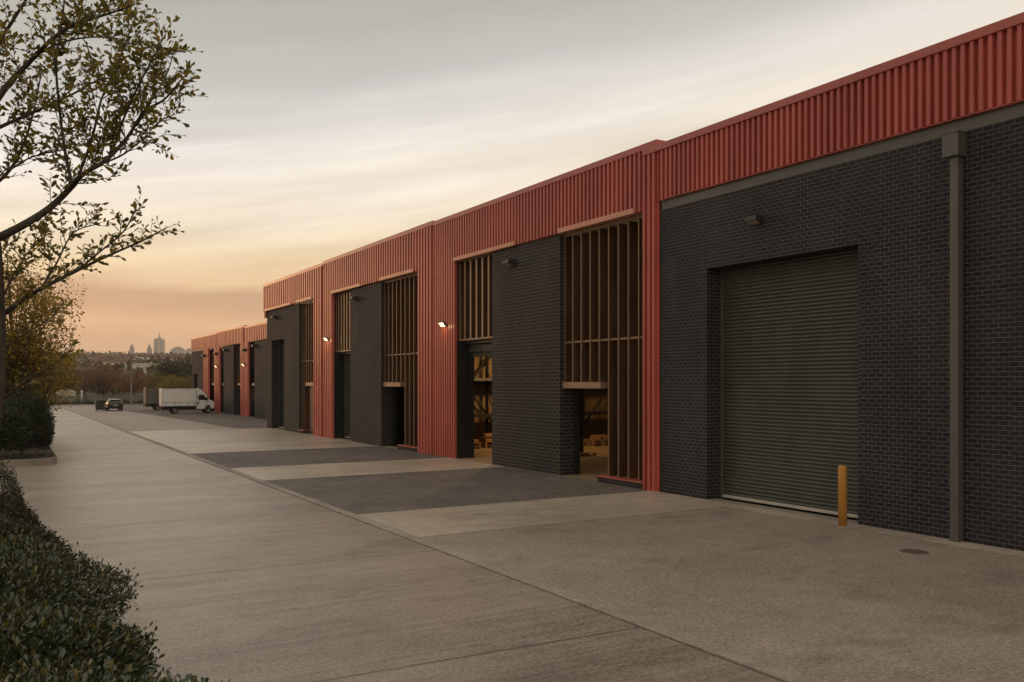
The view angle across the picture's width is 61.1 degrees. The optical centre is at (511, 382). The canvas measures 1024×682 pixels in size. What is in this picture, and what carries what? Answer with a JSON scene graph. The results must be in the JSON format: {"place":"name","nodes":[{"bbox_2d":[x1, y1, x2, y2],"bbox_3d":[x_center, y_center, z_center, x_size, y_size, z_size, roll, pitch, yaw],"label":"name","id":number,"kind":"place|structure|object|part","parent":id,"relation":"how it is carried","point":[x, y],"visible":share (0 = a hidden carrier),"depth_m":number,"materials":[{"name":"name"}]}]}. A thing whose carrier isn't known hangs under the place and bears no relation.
{"place":"outdoors","nodes":[
{"label":"outdoors","id":0,"kind":"place"},
{"bbox_2d":[56,390,75,401],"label":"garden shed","id":1,"kind":"structure","parent":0,"point":[73,391],"depth_m":131.11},
{"bbox_2d":[123,405,267,428],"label":"asphalt yard","id":2,"kind":"structure","parent":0,"point":[223,419],"depth_m":80.29,"materials":[{"name":"grey asphalt"}]},
{"bbox_2d":[124,354,138,404],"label":"utility pole","id":3,"kind":"object","parent":2,"relation":"on","point":[131,358],"visible":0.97,"depth_m":125.90,"materials":[{"name":"brown wood"}]},
{"bbox_2d":[143,388,160,409],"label":"box truck","id":4,"kind":"object","parent":2,"relation":"on","point":[150,397],"visible":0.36,"depth_m":101.35,"materials":[{"name":"white paint"}]},
{"bbox_2d":[158,388,214,413],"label":"box truck","id":5,"kind":"object","parent":2,"relation":"on","point":[174,400],"visible":1,"depth_m":90.65,"materials":[{"name":"white paint"}]},
{"bbox_2d":[129,428,376,453],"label":"pavement","id":6,"kind":"structure","parent":0,"point":[224,440],"depth_m":48.17,"materials":[{"name":"concrete"}]},
{"bbox_2d":[191,446,447,467],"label":"block paving","id":7,"kind":"structure","parent":0,"point":[244,459],"depth_m":37.69,"materials":[{"name":"grey concrete"}]},
{"bbox_2d":[230,458,503,479],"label":"pavement","id":8,"kind":"structure","parent":0,"point":[331,469],"depth_m":32.40,"materials":[{"name":"concrete"}]},
{"bbox_2d":[0,406,780,681],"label":"road","id":9,"kind":"structure","parent":0,"point":[240,578],"depth_m":13.18,"materials":[{"name":"concrete"}]},
{"bbox_2d":[0,444,54,459],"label":"planting bed","id":10,"kind":"object","parent":9,"relation":"on","point":[47,454],"visible":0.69,"depth_m":36.24,"materials":[{"name":"brown soil"}]},
{"bbox_2d":[0,405,34,456],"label":"shrub","id":11,"kind":"object","parent":10,"relation":"on","point":[5,413],"visible":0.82,"depth_m":34.05,"materials":[{"name":"green plant"}]},
{"bbox_2d":[3,388,48,447],"bbox_3d":[-23.025,1.611,40.693,2.467,2.893,5.430,0,0,-31],"label":"shrub","id":12,"kind":"object","parent":10,"relation":"on","point":[16,394],"visible":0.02,"depth_m":39.89,"materials":[{"name":"green plant"}]},
{"bbox_2d":[0,390,56,456],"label":"shrub","id":13,"kind":"object","parent":10,"relation":"on","point":[42,419],"visible":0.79,"depth_m":35.04,"materials":[{"name":"green plant"}]},
{"bbox_2d":[4,326,62,400],"bbox_3d":[-24.894,0.112,43.935,3.817,5.984,3.657,0,0,-31],"label":"tree","id":14,"kind":"object","parent":10,"relation":"on","point":[25,388],"visible":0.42,"depth_m":43.68,"materials":[{"name":"green plant"}]},
{"bbox_2d":[3,246,85,397],"bbox_3d":[-24.890,-1.898,43.132,6.492,10.037,6.610,0,0,-31],"label":"tree","id":15,"kind":"object","parent":10,"relation":"on","point":[14,347],"visible":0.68,"depth_m":42.94,"materials":[{"name":"green plant"}]},
{"bbox_2d":[5,334,83,410],"bbox_3d":[-28.446,-0.028,51.920,5.001,6.264,5.706,0,0,-31],"label":"tree","id":16,"kind":"object","parent":10,"relation":"on","point":[58,383],"visible":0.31,"depth_m":52.03,"materials":[{"name":"green plant"}]},
{"bbox_2d":[0,445,56,466],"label":"kerb","id":17,"kind":"structure","parent":9,"relation":"on","point":[31,462],"depth_m":33.37,"materials":[{"name":"concrete"}]},
{"bbox_2d":[0,517,104,678],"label":"planting bed","id":18,"kind":"object","parent":9,"relation":"on","point":[52,612],"depth_m":12.46,"materials":[{"name":"brown soil"}]},
{"bbox_2d":[0,458,28,505],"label":"shrub","id":19,"kind":"object","parent":18,"relation":"on","point":[11,489],"visible":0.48,"depth_m":19.65,"materials":[{"name":"green plant"}]},
{"bbox_2d":[0,490,44,529],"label":"shrub","id":20,"kind":"object","parent":18,"relation":"on","point":[10,506],"visible":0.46,"depth_m":15.88,"materials":[{"name":"green plant"}]},
{"bbox_2d":[0,511,78,595],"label":"shrub","id":21,"kind":"object","parent":18,"relation":"on","point":[10,526],"visible":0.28,"depth_m":13.49,"materials":[{"name":"green plant"}]},
{"bbox_2d":[0,529,142,646],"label":"shrub","id":22,"kind":"object","parent":18,"relation":"on","point":[54,563],"visible":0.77,"depth_m":10.82,"materials":[{"name":"green plant"}]},
{"bbox_2d":[0,587,164,681],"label":"shrub","id":23,"kind":"object","parent":18,"relation":"on","point":[83,632],"visible":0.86,"depth_m":8.01,"materials":[{"name":"green plant"}]},
{"bbox_2d":[0,0,208,428],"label":"broadleaf tree","id":24,"kind":"object","parent":18,"relation":"on","point":[117,67],"visible":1,"depth_m":8.90,"materials":[{"name":"green plant"}]},
{"bbox_2d":[0,648,230,681],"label":"shrub","id":25,"kind":"object","parent":18,"relation":"on","point":[76,674],"visible":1,"depth_m":6.33,"materials":[{"name":"green plant"}]},
{"bbox_2d":[53,404,143,405],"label":"kerb","id":26,"kind":"structure","parent":9,"relation":"on","point":[94,404],"depth_m":124.81,"materials":[{"name":"concrete"}]},
{"bbox_2d":[47,389,857,520],"bbox_3d":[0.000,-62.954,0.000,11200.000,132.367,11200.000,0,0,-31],"label":"ground","id":27,"kind":"structure","parent":0,"point":[400,438],"depth_m":23.82,"materials":[{"name":"grey concrete"}]},
{"bbox_2d":[48,371,89,394],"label":"tree","id":28,"kind":"object","parent":27,"relation":"on","point":[74,386],"visible":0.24,"depth_m":162.34,"materials":[{"name":"green plant"}]},
{"bbox_2d":[73,367,94,379],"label":"house","id":29,"kind":"structure","parent":27,"relation":"on","point":[80,368],"depth_m":299.48,"materials":[{"name":"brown tile"}]},
{"bbox_2d":[75,368,105,395],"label":"tree","id":30,"kind":"object","parent":27,"relation":"on","point":[85,388],"visible":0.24,"depth_m":189.27,"materials":[{"name":"green plant"}]},
{"bbox_2d":[47,396,143,404],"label":"hedge","id":31,"kind":"object","parent":27,"relation":"on","point":[126,401],"visible":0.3,"depth_m":125.61,"materials":[{"name":"green plant"}]},
{"bbox_2d":[49,394,142,403],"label":"fence","id":32,"kind":"object","parent":27,"relation":"on","point":[75,398],"visible":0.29,"depth_m":128.14,"materials":[{"name":"grey metal"}]},
{"bbox_2d":[88,359,106,364],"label":"house","id":33,"kind":"structure","parent":27,"relation":"on","point":[98,360],"depth_m":468.53,"materials":[{"name":"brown tile"}]},
{"bbox_2d":[65,356,132,395],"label":"tree","id":34,"kind":"object","parent":27,"relation":"on","point":[100,381],"visible":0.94,"depth_m":147.28,"materials":[{"name":"green plant"}]},
{"bbox_2d":[94,355,111,358],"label":"house","id":35,"kind":"structure","parent":27,"relation":"on","point":[98,356],"depth_m":637.57,"materials":[{"name":"brown tile"}]},
{"bbox_2d":[90,373,135,395],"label":"tree","id":36,"kind":"object","parent":27,"relation":"on","point":[118,389],"visible":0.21,"depth_m":184.11,"materials":[{"name":"green plant"}]},
{"bbox_2d":[109,359,127,364],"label":"house","id":37,"kind":"structure","parent":27,"relation":"on","point":[113,361],"depth_m":448.26,"materials":[{"name":"brown tile"}]},
{"bbox_2d":[46,350,191,392],"bbox_3d":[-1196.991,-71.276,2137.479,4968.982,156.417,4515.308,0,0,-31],"label":"distant woodland","id":38,"kind":"object","parent":27,"relation":"on","point":[121,365],"visible":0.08,"depth_m":385.45,"materials":[{"name":"green plant"}]},
{"bbox_2d":[111,355,133,360],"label":"house","id":39,"kind":"structure","parent":27,"relation":"on","point":[118,357],"depth_m":557.64,"materials":[{"name":"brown tile"}]},
{"bbox_2d":[129,345,133,353],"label":"skyline tower","id":40,"kind":"structure","parent":27,"relation":"on","point":[131,349],"depth_m":3832.05,"materials":[{"name":"grey concrete"}]},
{"bbox_2d":[111,370,153,394],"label":"tree","id":41,"kind":"object","parent":27,"relation":"on","point":[136,386],"visible":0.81,"depth_m":164.66,"materials":[{"name":"green plant"}]},
{"bbox_2d":[124,363,166,375],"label":"house","id":42,"kind":"structure","parent":27,"relation":"on","point":[137,365],"depth_m":325.15,"materials":[{"name":"grey"}]},
{"bbox_2d":[147,342,151,353],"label":"skyline tower","id":43,"kind":"structure","parent":27,"relation":"on","point":[149,349],"depth_m":3991.74,"materials":[{"name":"grey concrete"}]},
{"bbox_2d":[139,369,168,392],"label":"tree","id":44,"kind":"object","parent":27,"relation":"on","point":[157,379],"visible":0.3,"depth_m":174.41,"materials":[{"name":"green plant"}]},
{"bbox_2d":[154,332,164,353],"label":"skyline tower","id":45,"kind":"structure","parent":27,"relation":"on","point":[159,344],"depth_m":3978.72,"materials":[{"name":"grey concrete"}]},
{"bbox_2d":[154,355,170,357],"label":"house","id":46,"kind":"structure","parent":27,"relation":"on","point":[162,356],"depth_m":698.13,"materials":[{"name":"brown tile"}]},
{"bbox_2d":[143,355,191,387],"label":"tree","id":47,"kind":"object","parent":27,"relation":"on","point":[171,368],"visible":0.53,"depth_m":194.35,"materials":[{"name":"green plant"}]},
{"bbox_2d":[155,374,182,387],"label":"tree","id":48,"kind":"object","parent":27,"relation":"on","point":[173,383],"visible":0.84,"depth_m":149.62,"materials":[{"name":"green plant"}]},
{"bbox_2d":[170,347,184,353],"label":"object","id":49,"kind":"structure","parent":27,"relation":"on","point":[177,350],"depth_m":4072.67,"materials":[{"name":"grey"}]},
{"bbox_2d":[176,361,191,386],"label":"tree","id":50,"kind":"object","parent":27,"relation":"on","point":[189,371],"visible":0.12,"depth_m":187.81,"materials":[{"name":"green plant"}]},
{"bbox_2d":[177,375,191,387],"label":"tree","id":51,"kind":"object","parent":27,"relation":"on","point":[187,384],"visible":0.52,"depth_m":151.99,"materials":[{"name":"green plant"}]},
{"bbox_2d":[185,348,192,353],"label":"skyline tower","id":52,"kind":"structure","parent":27,"relation":"on","point":[188,350],"depth_m":4183.07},
{"bbox_2d":[191,333,250,411],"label":"warehouse unit","id":53,"kind":"structure","parent":27,"relation":"on","point":[204,374],"depth_m":98.94,"materials":[{"name":"brown metal"}]},
{"bbox_2d":[217,325,266,415],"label":"warehouse unit","id":54,"kind":"structure","parent":27,"relation":"on","point":[232,361],"depth_m":87.77,"materials":[{"name":"brown metal"}]},
{"bbox_2d":[244,321,266,418],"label":"warehouse unit","id":55,"kind":"structure","parent":27,"relation":"on","point":[255,333],"depth_m":79.69,"materials":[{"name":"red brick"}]},
{"bbox_2d":[263,263,404,436],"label":"warehouse unit","id":56,"kind":"structure","parent":27,"relation":"on","point":[294,366],"depth_m":56.14,"materials":[{"name":"red metal"}]},
{"bbox_3d":[-15.783,0.111,60.374,0.110,6.178,3.080,0,0,-31],"label":"roller door","id":57,"kind":"part","parent":56,"relation":"part of","materials":[{"name":"grey metal"}]},
{"bbox_3d":[-12.480,1.700,54.543,0.100,3.000,1.300,0,0,-31],"label":"lobby door","id":58,"kind":"part","parent":56,"relation":"part of","materials":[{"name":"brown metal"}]},
{"bbox_2d":[323,220,491,454],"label":"warehouse unit","id":59,"kind":"structure","parent":27,"relation":"on","point":[380,331],"depth_m":44.13,"materials":[{"name":"red metal"}]},
{"bbox_3d":[-9.017,0.779,49.226,0.110,4.843,2.620,0,0,-31],"label":"roller door","id":60,"kind":"part","parent":59,"relation":"part of","materials":[{"name":"grey metal"}]},
{"bbox_2d":[349,296,357,300],"bbox_3d":[-8.551,-4.551,46.815,0.366,0.260,0.440,0,0,-31],"label":"wall light","id":61,"kind":"object","parent":59,"relation":"attached to","point":[353,298],"visible":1,"depth_m":46.66,"materials":[{"name":"grey metal"}]},
{"bbox_2d":[60,407,781,681],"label":"road joint","id":62,"kind":"object","parent":27,"relation":"on","point":[560,597],"depth_m":11.57,"materials":[{"name":"grey concrete"}]},
{"bbox_2d":[56,405,813,681],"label":"edging kerb","id":63,"kind":"structure","parent":27,"relation":"on","point":[753,664],"depth_m":13.12,"materials":[{"name":"concrete"}]},
{"bbox_2d":[433,139,664,491],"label":"warehouse unit","id":64,"kind":"structure","parent":27,"relation":"on","point":[559,317],"depth_m":30.36,"materials":[{"name":"red metal"}]},
{"bbox_2d":[438,321,446,326],"bbox_3d":[-2.946,-2.540,37.361,0.341,0.238,0.357,0,0,-40],"label":"wall light","id":65,"kind":"object","parent":64,"relation":"attached to","point":[442,323],"visible":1,"depth_m":37.24,"materials":[{"name":"beige"}]},
{"bbox_2d":[502,259,515,266],"bbox_3d":[-0.110,-4.521,32.638,0.366,0.260,0.440,0,0,-31],"label":"wall light","id":66,"kind":"object","parent":64,"relation":"attached to","point":[509,262],"visible":1,"depth_m":32.50,"materials":[{"name":"grey metal"}]},
{"bbox_2d":[263,467,647,514],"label":"block paving","id":67,"kind":"structure","parent":0,"point":[377,493],"depth_m":26.25,"materials":[{"name":"grey concrete"}]},
{"bbox_2d":[396,440,607,480],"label":"warehouse floor","id":68,"kind":"structure","parent":0,"point":[592,466],"depth_m":36.19,"materials":[{"name":"concrete"}]},
{"bbox_2d":[474,439,480,448],"bbox_3d":[-2.292,2.949,42.162,1.200,0.482,1.000,0,0,-36],"label":"pallet","id":69,"kind":"object","parent":68,"relation":"on","point":[475,442],"visible":0.23,"depth_m":42.10,"materials":[{"name":"brown wood"}]},
{"bbox_2d":[477,433,491,447],"bbox_3d":[-0.985,2.848,43.290,1.200,0.684,1.000,0,0,-26],"label":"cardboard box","id":70,"kind":"object","parent":68,"relation":"on","point":[487,440],"visible":0.5,"depth_m":42.86,"materials":[{"name":"brown cardboard"}]},
{"bbox_2d":[474,356,607,438],"bbox_3d":[1.251,-0.100,45.203,10.720,6.600,1.120,0,0,-31],"label":"storage rack","id":71,"kind":"object","parent":68,"relation":"on","point":[487,379],"visible":0.1,"depth_m":44.26,"materials":[{"name":"metal"}]},
{"bbox_2d":[580,451,595,456],"bbox_3d":[2.942,3.120,38.063,1.000,0.140,1.200,0,0,42],"label":"pallet","id":72,"kind":"object","parent":68,"relation":"on","point":[588,454],"visible":0.36,"depth_m":38.03,"materials":[{"name":"brown wood"}]},
{"bbox_2d":[584,435,607,445],"bbox_3d":[4.439,2.937,44.541,1.200,0.506,1.000,0,0,-25],"label":"pallet","id":73,"kind":"object","parent":68,"relation":"on","point":[595,439],"visible":0.87,"depth_m":44.26,"materials":[{"name":"brown wood"}]},
{"bbox_2d":[0,0,1023,354],"label":"sky","id":74,"kind":"structure","parent":0,"point":[324,130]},
{"bbox_2d":[60,405,1023,681],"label":"forecourt","id":75,"kind":"structure","parent":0,"point":[818,601],"depth_m":13.83,"materials":[{"name":"grey concrete"}]},
{"bbox_2d":[95,400,104,410],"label":"waste bin","id":76,"kind":"object","parent":75,"relation":"on","point":[99,404],"visible":0.99,"depth_m":98.17,"materials":[{"name":"plastic"}]},
{"bbox_2d":[105,399,122,410],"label":"parked car","id":77,"kind":"object","parent":75,"relation":"on","point":[114,404],"visible":0.95,"depth_m":99.23,"materials":[{"name":"black paint"}]},
{"bbox_2d":[642,12,1023,550],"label":"warehouse unit","id":78,"kind":"structure","parent":75,"relation":"on","point":[854,302],"depth_m":19.51,"materials":[{"name":"grey brick"}]},
{"bbox_2d":[745,215,763,224],"bbox_3d":[6.185,-4.161,22.129,0.300,0.213,0.360,0,0,-31],"label":"wall light","id":79,"kind":"object","parent":78,"relation":"attached to","point":[754,219],"visible":1,"depth_m":22.03,"materials":[{"name":"grey metal"}]},
{"bbox_3d":[7.088,0.031,22.020,0.110,6.338,4.866,0,0,-31],"label":"roller door","id":80,"kind":"part","parent":78,"relation":"part of","materials":[{"name":"grey metal"}]},
{"bbox_2d":[729,505,1023,557],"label":"wall foot strip","id":81,"kind":"object","parent":75,"relation":"on","point":[999,550],"depth_m":18.53,"materials":[{"name":"concrete"}]},
{"bbox_2d":[837,465,848,526],"bbox_3d":[7.380,2.520,19.349,0.260,1.360,0.260,0,0,-31],"label":"bollard","id":82,"kind":"object","parent":81,"relation":"on","point":[842,495],"visible":1,"depth_m":19.27,"materials":[{"name":"metal"}]},
{"bbox_2d":[897,549,931,554],"bbox_3d":[7.598,3.191,16.383,0.600,0.018,0.600,0,0,-31],"label":"manhole cover","id":83,"kind":"object","parent":75,"relation":"on","point":[913,552],"visible":1,"depth_m":16.32,"materials":[{"name":"metal"}]},
{"bbox_2d":[359,491,738,536],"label":"pavement","id":84,"kind":"structure","parent":0,"point":[450,520],"depth_m":21.39,"materials":[{"name":"concrete"}]}
]}

